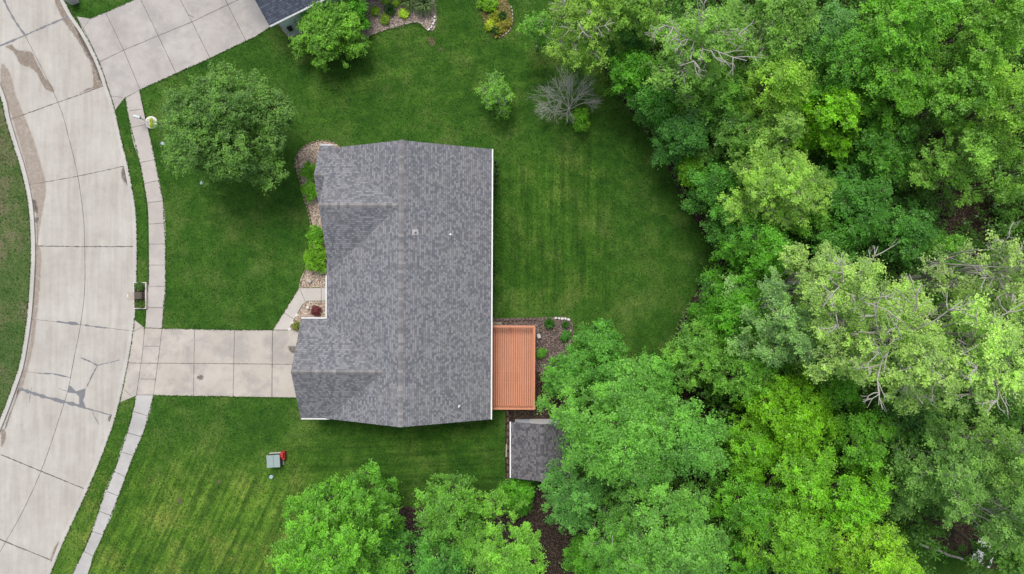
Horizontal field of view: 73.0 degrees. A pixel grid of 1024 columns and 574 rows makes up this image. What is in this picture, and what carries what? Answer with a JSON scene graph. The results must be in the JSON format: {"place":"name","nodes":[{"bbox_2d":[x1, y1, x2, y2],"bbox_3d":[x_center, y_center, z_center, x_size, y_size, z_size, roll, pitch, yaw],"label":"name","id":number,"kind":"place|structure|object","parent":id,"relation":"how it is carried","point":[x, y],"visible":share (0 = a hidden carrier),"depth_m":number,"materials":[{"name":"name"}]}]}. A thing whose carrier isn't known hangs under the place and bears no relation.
{"place":"outdoors","nodes":[
{"label":"outdoors","id":0,"kind":"place"},
{"bbox_2d":[0,99,30,415],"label":"verge","id":1,"kind":"structure","parent":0,"point":[11,155],"depth_m":52.00,"materials":[{"name":"green plant"}]},
{"bbox_2d":[0,0,132,573],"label":"street","id":2,"kind":"structure","parent":0,"point":[64,275],"depth_m":52.11,"materials":[{"name":"concrete"}]},
{"bbox_2d":[0,83,35,430],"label":"kerb","id":3,"kind":"structure","parent":2,"relation":"on","point":[33,261],"depth_m":52.00,"materials":[{"name":"concrete"}]},
{"bbox_2d":[0,0,118,423],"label":"crack sealant","id":4,"kind":"object","parent":2,"relation":"on","point":[81,395],"visible":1,"depth_m":52.10,"materials":[{"name":"grey asphalt"}]},
{"bbox_2d":[0,36,132,559],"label":"street joint","id":5,"kind":"object","parent":2,"relation":"on","point":[83,301],"visible":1,"depth_m":52.10,"materials":[{"name":"grey concrete"}]},
{"bbox_2d":[46,0,136,573],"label":"kerb","id":6,"kind":"structure","parent":2,"relation":"on","point":[132,321],"depth_m":52.00,"materials":[{"name":"concrete"}]},
{"bbox_2d":[73,395,153,573],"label":"sidewalk","id":7,"kind":"structure","parent":0,"point":[142,406],"depth_m":51.99,"materials":[{"name":"concrete"}]},
{"bbox_2d":[126,90,165,327],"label":"sidewalk","id":8,"kind":"structure","parent":0,"point":[157,254],"depth_m":51.99,"materials":[{"name":"concrete"}]},
{"bbox_2d":[77,0,269,108],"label":"neighbour driveway","id":9,"kind":"structure","parent":0,"point":[217,31],"depth_m":51.98,"materials":[{"name":"concrete"}]},
{"bbox_2d":[121,321,298,401],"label":"driveway","id":10,"kind":"structure","parent":0,"point":[257,375],"depth_m":51.98,"materials":[{"name":"concrete"}]},
{"bbox_2d":[79,0,291,395],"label":"driveway joint","id":11,"kind":"object","parent":10,"relation":"on","point":[114,107],"visible":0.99,"depth_m":51.98,"materials":[{"name":"grey concrete"}]},
{"bbox_2d":[0,0,718,573],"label":"lawn","id":12,"kind":"structure","parent":0,"point":[279,296],"depth_m":52.00,"materials":[{"name":"green plant"}]},
{"bbox_2d":[152,60,297,195],"bbox_3d":[-19.420,-10.737,47.723,10.327,8.732,8.922,0,90,0],"label":"tree","id":13,"kind":"object","parent":12,"relation":"on","point":[208,106],"visible":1,"depth_m":45.45,"materials":[{"name":"green plant"}]},
{"bbox_2d":[274,288,324,329],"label":"front walkway","id":14,"kind":"structure","parent":12,"relation":"on","point":[297,302],"depth_m":51.98,"materials":[{"name":"concrete"}]},
{"bbox_2d":[255,0,365,36],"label":"neighbour house","id":15,"kind":"structure","parent":12,"relation":"on","point":[284,14],"depth_m":48.60,"materials":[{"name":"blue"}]},
{"bbox_2d":[296,141,338,287],"bbox_3d":[-14.546,-5.462,52.003,3.433,0.030,11.005,0,90,0],"label":"gravel bed","id":16,"kind":"object","parent":12,"relation":"on","point":[309,152],"visible":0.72,"depth_m":51.99,"materials":[{"name":"beige gravel"}]},
{"bbox_2d":[302,242,326,274],"bbox_3d":[-14.469,-2.158,51.230,2.156,1.448,2.492,0,90,0],"label":"shrub","id":17,"kind":"object","parent":16,"relation":"on","point":[313,259],"visible":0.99,"depth_m":50.92,"materials":[{"name":"green plant"}]},
{"bbox_2d":[287,0,370,71],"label":"tree","id":18,"kind":"object","parent":12,"relation":"on","point":[322,25],"visible":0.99,"depth_m":48.74,"materials":[{"name":"green plant"}]},
{"bbox_2d":[262,472,414,573],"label":"tree","id":19,"kind":"object","parent":12,"relation":"on","point":[346,548],"visible":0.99,"depth_m":42.65,"materials":[{"name":"green plant"}]},
{"bbox_2d":[278,0,436,42],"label":"gravel bed","id":20,"kind":"object","parent":12,"relation":"on","point":[376,26],"visible":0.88,"depth_m":51.99,"materials":[{"name":"beige gravel"}]},
{"bbox_2d":[344,0,370,30],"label":"bush","id":21,"kind":"object","parent":20,"relation":"on","point":[358,7],"visible":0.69,"depth_m":50.08,"materials":[{"name":"green plant"}]},
{"bbox_2d":[330,458,401,536],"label":"tree","id":22,"kind":"object","parent":12,"relation":"on","point":[385,499],"visible":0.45,"depth_m":46.04,"materials":[{"name":"green plant"}]},
{"bbox_2d":[291,140,492,426],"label":"house","id":23,"kind":"structure","parent":12,"relation":"on","point":[399,334],"depth_m":47.43,"materials":[{"name":"grey"}]},
{"bbox_2d":[410,470,495,549],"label":"tree","id":24,"kind":"object","parent":12,"relation":"on","point":[445,513],"visible":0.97,"depth_m":43.96,"materials":[{"name":"green plant"}]},
{"bbox_2d":[474,69,514,119],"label":"tree","id":25,"kind":"object","parent":12,"relation":"on","point":[498,88],"visible":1,"depth_m":49.31,"materials":[{"name":"green plant"}]},
{"bbox_2d":[478,0,512,38],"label":"mulch bed","id":26,"kind":"object","parent":12,"relation":"on","point":[503,5],"visible":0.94,"depth_m":51.99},
{"bbox_2d":[496,478,535,516],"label":"sapling","id":27,"kind":"object","parent":12,"relation":"on","point":[521,489],"visible":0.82,"depth_m":49.58,"materials":[{"name":"green plant"}]},
{"bbox_2d":[493,370,564,421],"bbox_3d":[1.103,8.392,51.993,5.814,0.030,4.304,0,90,0],"label":"mulch patch","id":28,"kind":"object","parent":12,"relation":"on","point":[523,414],"visible":0.12,"depth_m":51.98,"materials":[{"name":"brown wood"}]},
{"bbox_2d":[492,317,573,378],"bbox_3d":[1.423,6.349,51.999,6.455,0.030,8.231,0,90,0],"label":"gravel bed","id":29,"kind":"object","parent":12,"relation":"on","point":[551,344],"visible":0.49,"depth_m":51.98,"materials":[{"name":"brown gravel"}]},
{"bbox_2d":[492,325,534,409],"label":"deck","id":30,"kind":"structure","parent":29,"relation":"on","point":[510,371],"depth_m":51.00,"materials":[{"name":"brown wood"}]},
{"bbox_2d":[539,343,595,403],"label":"tree","id":31,"kind":"object","parent":29,"relation":"on","point":[571,363],"visible":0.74,"depth_m":47.49,"materials":[{"name":"green plant"}]},
{"bbox_2d":[515,9,560,55],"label":"young tree","id":32,"kind":"object","parent":12,"relation":"on","point":[536,22],"visible":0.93,"depth_m":47.45,"materials":[{"name":"green plant"}]},
{"bbox_2d":[510,419,573,481],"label":"shed","id":33,"kind":"structure","parent":12,"relation":"on","point":[533,446],"depth_m":49.19,"materials":[{"name":"grey"}]},
{"bbox_2d":[526,64,604,123],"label":"dead tree","id":34,"kind":"object","parent":12,"relation":"on","point":[566,97],"visible":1,"depth_m":50.02,"materials":[{"name":"grey plant"}]},
{"bbox_2d":[538,0,619,75],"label":"tree","id":35,"kind":"object","parent":12,"relation":"on","point":[568,11],"visible":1,"depth_m":43.89,"materials":[{"name":"green plant"}]},
{"bbox_2d":[570,317,623,366],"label":"tree","id":36,"kind":"object","parent":12,"relation":"on","point":[601,329],"visible":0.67,"depth_m":47.36,"materials":[{"name":"green plant"}]},
{"bbox_2d":[579,337,636,410],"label":"tree","id":37,"kind":"object","parent":12,"relation":"on","point":[597,373],"visible":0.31,"depth_m":46.02,"materials":[{"name":"green plant"}]},
{"bbox_2d":[376,0,1023,573],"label":"forest floor","id":38,"kind":"structure","parent":0,"point":[554,542],"depth_m":51.99,"materials":[{"name":"brown plant"}]},
{"bbox_2d":[372,522,421,571],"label":"tree","id":39,"kind":"object","parent":38,"relation":"on","point":[404,536],"visible":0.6,"depth_m":46.53,"materials":[{"name":"green plant"}]},
{"bbox_2d":[410,525,478,573],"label":"tree","id":40,"kind":"object","parent":38,"relation":"on","point":[430,562],"visible":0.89,"depth_m":44.22,"materials":[{"name":"green plant"}]},
{"bbox_2d":[449,498,493,572],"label":"tree","id":41,"kind":"object","parent":38,"relation":"on","point":[468,551],"visible":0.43,"depth_m":44.17,"materials":[{"name":"green plant"}]},
{"bbox_2d":[469,483,550,573],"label":"tree","id":42,"kind":"object","parent":38,"relation":"on","point":[494,557],"visible":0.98,"depth_m":41.95,"materials":[{"name":"green plant"}]},
{"bbox_2d":[538,447,615,535],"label":"tree","id":43,"kind":"object","parent":38,"relation":"on","point":[583,499],"visible":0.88,"depth_m":44.90,"materials":[{"name":"green plant"}]},
{"bbox_2d":[559,532,601,573],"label":"tree","id":44,"kind":"object","parent":38,"relation":"on","point":[575,560],"visible":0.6,"depth_m":48.11,"materials":[{"name":"green plant"}]},
{"bbox_2d":[575,493,650,573],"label":"tree","id":45,"kind":"object","parent":38,"relation":"on","point":[602,551],"visible":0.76,"depth_m":42.85,"materials":[{"name":"green plant"}]},
{"bbox_2d":[533,354,694,490],"bbox_3d":[6.618,8.210,45.291,9.193,13.615,7.980,-25,90,0],"label":"tree","id":46,"kind":"object","parent":38,"relation":"on","point":[618,443],"visible":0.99,"depth_m":40.57,"materials":[{"name":"green plant"}]},
{"bbox_2d":[586,0,668,54],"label":"tree","id":47,"kind":"object","parent":38,"relation":"on","point":[643,9],"visible":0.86,"depth_m":44.35,"materials":[{"name":"green plant"}]},
{"bbox_2d":[602,47,658,102],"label":"tree","id":48,"kind":"object","parent":38,"relation":"on","point":[634,61],"visible":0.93,"depth_m":46.18,"materials":[{"name":"green plant"}]},
{"bbox_2d":[607,21,655,60],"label":"tree","id":49,"kind":"object","parent":38,"relation":"on","point":[635,43],"visible":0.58,"depth_m":47.02,"materials":[{"name":"green plant"}]},
{"bbox_2d":[624,82,679,136],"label":"tree","id":50,"kind":"object","parent":38,"relation":"on","point":[664,108],"visible":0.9,"depth_m":46.45,"materials":[{"name":"green plant"}]},
{"bbox_2d":[628,346,681,404],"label":"tree","id":51,"kind":"object","parent":38,"relation":"on","point":[667,366],"visible":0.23,"depth_m":44.82,"materials":[{"name":"green plant"}]},
{"bbox_2d":[598,465,735,573],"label":"tree","id":52,"kind":"object","parent":38,"relation":"on","point":[682,549],"visible":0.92,"depth_m":40.70,"materials":[{"name":"green plant"}]},
{"bbox_2d":[648,102,716,167],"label":"tree","id":53,"kind":"object","parent":38,"relation":"on","point":[687,130],"visible":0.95,"depth_m":45.52,"materials":[{"name":"green plant"}]},
{"bbox_2d":[638,396,738,488],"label":"tree","id":54,"kind":"object","parent":38,"relation":"on","point":[700,451],"visible":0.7,"depth_m":41.31,"materials":[{"name":"green plant"}]},
{"bbox_2d":[675,154,708,189],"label":"tree","id":55,"kind":"object","parent":38,"relation":"on","point":[689,162],"visible":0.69,"depth_m":47.92,"materials":[{"name":"green plant"}]},
{"bbox_2d":[658,314,731,396],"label":"tree","id":56,"kind":"object","parent":38,"relation":"on","point":[705,352],"visible":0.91,"depth_m":44.76,"materials":[{"name":"green plant"}]},
{"bbox_2d":[636,0,765,112],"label":"tree","id":57,"kind":"object","parent":38,"relation":"on","point":[709,22],"visible":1,"depth_m":41.05,"materials":[{"name":"green plant"}]},
{"bbox_2d":[677,155,745,214],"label":"tree","id":58,"kind":"object","parent":38,"relation":"on","point":[717,178],"visible":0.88,"depth_m":46.45,"materials":[{"name":"green plant"}]},
{"bbox_2d":[675,66,752,136],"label":"tree","id":59,"kind":"object","parent":38,"relation":"on","point":[732,93],"visible":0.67,"depth_m":44.63,"materials":[{"name":"green plant"}]},
{"bbox_2d":[691,100,763,165],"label":"tree","id":60,"kind":"object","parent":38,"relation":"on","point":[738,137],"visible":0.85,"depth_m":44.56,"materials":[{"name":"green plant"}]},
{"bbox_2d":[686,264,771,347],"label":"tree","id":61,"kind":"object","parent":38,"relation":"on","point":[725,318],"visible":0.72,"depth_m":44.21,"materials":[{"name":"green plant"}]},
{"bbox_2d":[699,194,761,252],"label":"tree","id":62,"kind":"object","parent":38,"relation":"on","point":[713,237],"visible":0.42,"depth_m":46.06,"materials":[{"name":"green plant"}]},
{"bbox_2d":[703,462,783,543],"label":"tree","id":63,"kind":"object","parent":38,"relation":"on","point":[753,511],"visible":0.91,"depth_m":43.49,"materials":[{"name":"green plant"}]},
{"bbox_2d":[714,526,772,573],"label":"tree","id":64,"kind":"object","parent":38,"relation":"on","point":[740,566],"visible":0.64,"depth_m":45.24,"materials":[{"name":"green plant"}]},
{"bbox_2d":[716,412,780,486],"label":"tree","id":65,"kind":"object","parent":38,"relation":"on","point":[755,446],"visible":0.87,"depth_m":43.89,"materials":[{"name":"green plant"}]},
{"bbox_2d":[708,212,795,291],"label":"tree","id":66,"kind":"object","parent":38,"relation":"on","point":[768,243],"visible":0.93,"depth_m":43.91,"materials":[{"name":"green plant"}]},
{"bbox_2d":[705,333,798,408],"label":"tree","id":67,"kind":"object","parent":38,"relation":"on","point":[752,370],"visible":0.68,"depth_m":43.81,"materials":[{"name":"green plant"}]},
{"bbox_2d":[716,0,826,90],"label":"tree","id":68,"kind":"object","parent":38,"relation":"on","point":[781,31],"visible":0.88,"depth_m":41.70,"materials":[{"name":"green plant"}]},
{"bbox_2d":[735,99,807,163],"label":"tree","id":69,"kind":"object","parent":38,"relation":"on","point":[788,125],"visible":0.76,"depth_m":43.35,"materials":[{"name":"green plant"}]},
{"bbox_2d":[719,265,825,369],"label":"tree","id":70,"kind":"object","parent":38,"relation":"on","point":[782,323],"visible":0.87,"depth_m":40.45,"materials":[{"name":"green plant"}]},
{"bbox_2d":[715,141,841,237],"bbox_3d":[17.128,-5.939,46.272,7.868,11.567,6.246,0,90,0],"label":"tree","id":71,"kind":"object","parent":38,"relation":"on","point":[765,181],"visible":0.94,"depth_m":42.98,"materials":[{"name":"green plant"}]},
{"bbox_2d":[739,53,819,121],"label":"tree","id":72,"kind":"object","parent":38,"relation":"on","point":[784,78],"visible":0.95,"depth_m":41.59,"materials":[{"name":"green plant"}]},
{"bbox_2d":[731,491,838,573],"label":"tree","id":73,"kind":"object","parent":38,"relation":"on","point":[803,548],"visible":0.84,"depth_m":42.26,"materials":[{"name":"green plant"}]},
{"bbox_2d":[729,359,844,464],"bbox_3d":[17.643,8.080,46.868,6.288,10.482,6.968,0,90,0],"label":"tree","id":74,"kind":"object","parent":38,"relation":"on","point":[792,428],"visible":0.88,"depth_m":42.86,"materials":[{"name":"green plant"}]},
{"bbox_2d":[755,437,841,513],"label":"tree","id":75,"kind":"object","parent":38,"relation":"on","point":[791,476],"visible":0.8,"depth_m":42.60,"materials":[{"name":"green plant"}]},
{"bbox_2d":[575,0,1023,573],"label":"undergrowth","id":76,"kind":"object","parent":38,"relation":"on","point":[821,160],"visible":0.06,"depth_m":48.97,"materials":[{"name":"green plant"}]},
{"bbox_2d":[767,184,835,243],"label":"tree","id":77,"kind":"object","parent":38,"relation":"on","point":[817,221],"visible":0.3,"depth_m":44.62,"materials":[{"name":"green plant"}]},
{"bbox_2d":[782,81,865,159],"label":"tree","id":78,"kind":"object","parent":38,"relation":"on","point":[839,102],"visible":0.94,"depth_m":43.92,"materials":[{"name":"green plant"}]},
{"bbox_2d":[789,0,865,69],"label":"tree","id":79,"kind":"object","parent":38,"relation":"on","point":[843,17],"visible":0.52,"depth_m":44.17,"materials":[{"name":"green plant"}]},
{"bbox_2d":[793,346,861,416],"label":"tree","id":80,"kind":"object","parent":38,"relation":"on","point":[840,390],"visible":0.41,"depth_m":43.58,"materials":[{"name":"green plant"}]},
{"bbox_2d":[796,211,859,263],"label":"tree","id":81,"kind":"object","parent":38,"relation":"on","point":[837,239],"visible":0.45,"depth_m":44.59,"materials":[{"name":"green plant"}]},
{"bbox_2d":[752,238,904,349],"bbox_3d":[18.389,0.335,43.400,6.618,17.410,6.306,0,90,0],"label":"tree","id":82,"kind":"object","parent":38,"relation":"on","point":[827,265],"visible":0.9,"depth_m":37.65,"materials":[{"name":"green plant"}]},
{"bbox_2d":[798,23,887,109],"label":"tree","id":83,"kind":"object","parent":38,"relation":"on","point":[854,52],"visible":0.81,"depth_m":42.24,"materials":[{"name":"green plant"}]},
{"bbox_2d":[792,448,896,542],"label":"tree","id":84,"kind":"object","parent":38,"relation":"on","point":[861,507],"visible":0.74,"depth_m":41.92,"materials":[{"name":"green plant"}]},
{"bbox_2d":[804,149,895,247],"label":"tree","id":85,"kind":"object","parent":38,"relation":"on","point":[872,204],"visible":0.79,"depth_m":43.54,"materials":[{"name":"green plant"}]},
{"bbox_2d":[812,396,900,474],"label":"tree","id":86,"kind":"object","parent":38,"relation":"on","point":[861,428],"visible":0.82,"depth_m":42.77,"materials":[{"name":"green plant"}]},
{"bbox_2d":[810,493,925,573],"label":"tree","id":87,"kind":"object","parent":38,"relation":"on","point":[887,561],"visible":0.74,"depth_m":41.12,"materials":[{"name":"green plant"}]},
{"bbox_2d":[765,274,981,415],"bbox_3d":[20.276,3.076,42.938,9.680,18.272,7.878,0,90,0],"label":"tree","id":88,"kind":"object","parent":38,"relation":"on","point":[917,340],"visible":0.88,"depth_m":36.66,"materials":[{"name":"green plant"}]},
{"bbox_2d":[823,98,923,186],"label":"tree","id":89,"kind":"object","parent":38,"relation":"on","point":[887,150],"visible":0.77,"depth_m":43.84,"materials":[{"name":"green plant"}]},
{"bbox_2d":[821,43,935,142],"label":"tree","id":90,"kind":"object","parent":38,"relation":"on","point":[907,79],"visible":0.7,"depth_m":41.08,"materials":[{"name":"green plant"}]},
{"bbox_2d":[859,440,941,512],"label":"tree","id":91,"kind":"object","parent":38,"relation":"on","point":[898,503],"visible":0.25,"depth_m":43.63,"materials":[{"name":"green plant"}]},
{"bbox_2d":[857,393,946,456],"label":"tree","id":92,"kind":"object","parent":38,"relation":"on","point":[915,423],"visible":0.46,"depth_m":43.71,"materials":[{"name":"green plant"}]},
{"bbox_2d":[860,195,943,267],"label":"tree","id":93,"kind":"object","parent":38,"relation":"on","point":[909,228],"visible":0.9,"depth_m":44.80,"materials":[{"name":"green plant"}]},
{"bbox_2d":[838,0,966,111],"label":"tree","id":94,"kind":"object","parent":38,"relation":"on","point":[916,41],"visible":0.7,"depth_m":39.99,"materials":[{"name":"green plant"}]},
{"bbox_2d":[870,415,989,525],"bbox_3d":[25.584,11.297,45.235,5.854,13.672,7.123,41,90,0],"label":"tree","id":95,"kind":"object","parent":38,"relation":"on","point":[953,482],"visible":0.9,"depth_m":40.82,"materials":[{"name":"green plant"}]},
{"bbox_2d":[851,277,1023,420],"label":"tree","id":96,"kind":"object","parent":38,"relation":"on","point":[992,348],"visible":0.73,"depth_m":35.23,"materials":[{"name":"green plant"}]},
{"bbox_2d":[911,228,969,271],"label":"tree","id":97,"kind":"object","parent":38,"relation":"on","point":[951,242],"visible":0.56,"depth_m":45.31,"materials":[{"name":"green plant"}]},
{"bbox_2d":[886,37,1003,147],"bbox_3d":[26.863,-12.163,45.519,5.919,13.208,6.365,0,90,0],"label":"tree","id":98,"kind":"object","parent":38,"relation":"on","point":[974,78],"visible":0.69,"depth_m":40.62,"materials":[{"name":"green plant"}]},
{"bbox_2d":[867,221,1023,315],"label":"tree","id":99,"kind":"object","parent":38,"relation":"on","point":[1015,277],"visible":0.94,"depth_m":39.24,"materials":[{"name":"green plant"}]},
{"bbox_2d":[886,116,1008,197],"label":"tree","id":100,"kind":"object","parent":38,"relation":"on","point":[983,148],"visible":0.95,"depth_m":42.35,"materials":[{"name":"green plant"}]},
{"bbox_2d":[899,0,1023,98],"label":"tree","id":101,"kind":"object","parent":38,"relation":"on","point":[993,37],"visible":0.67,"depth_m":38.97,"materials":[{"name":"green plant"}]},
{"bbox_2d":[909,54,1023,161],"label":"tree","id":102,"kind":"object","parent":38,"relation":"on","point":[997,114],"visible":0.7,"depth_m":39.86,"materials":[{"name":"green plant"}]},
{"bbox_2d":[912,402,1023,497],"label":"tree","id":103,"kind":"object","parent":38,"relation":"on","point":[1007,443],"visible":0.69,"depth_m":40.46,"materials":[{"name":"green plant"}]},
{"bbox_2d":[915,279,1023,344],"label":"tree","id":104,"kind":"object","parent":38,"relation":"on","point":[942,309],"visible":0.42,"depth_m":40.08,"materials":[{"name":"green plant"}]},
{"bbox_2d":[929,468,1023,560],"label":"tree","id":105,"kind":"object","parent":38,"relation":"on","point":[1013,530],"visible":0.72,"depth_m":41.36,"materials":[{"name":"green plant"}]},
{"bbox_2d":[930,140,1023,208],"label":"tree","id":106,"kind":"object","parent":38,"relation":"on","point":[1004,194],"visible":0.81,"depth_m":43.48,"materials":[{"name":"green plant"}]},
{"bbox_2d":[947,528,1023,573],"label":"tree","id":107,"kind":"object","parent":38,"relation":"on","point":[1009,566],"visible":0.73,"depth_m":46.05,"materials":[{"name":"green plant"}]},
{"bbox_2d":[960,383,1023,424],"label":"tree","id":108,"kind":"object","parent":38,"relation":"on","point":[1016,413],"visible":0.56,"depth_m":43.34,"materials":[{"name":"green plant"}]},
{"bbox_2d":[907,526,1000,573],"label":"lawn","id":109,"kind":"structure","parent":0,"point":[955,566],"depth_m":51.99,"materials":[{"name":"green plant"}]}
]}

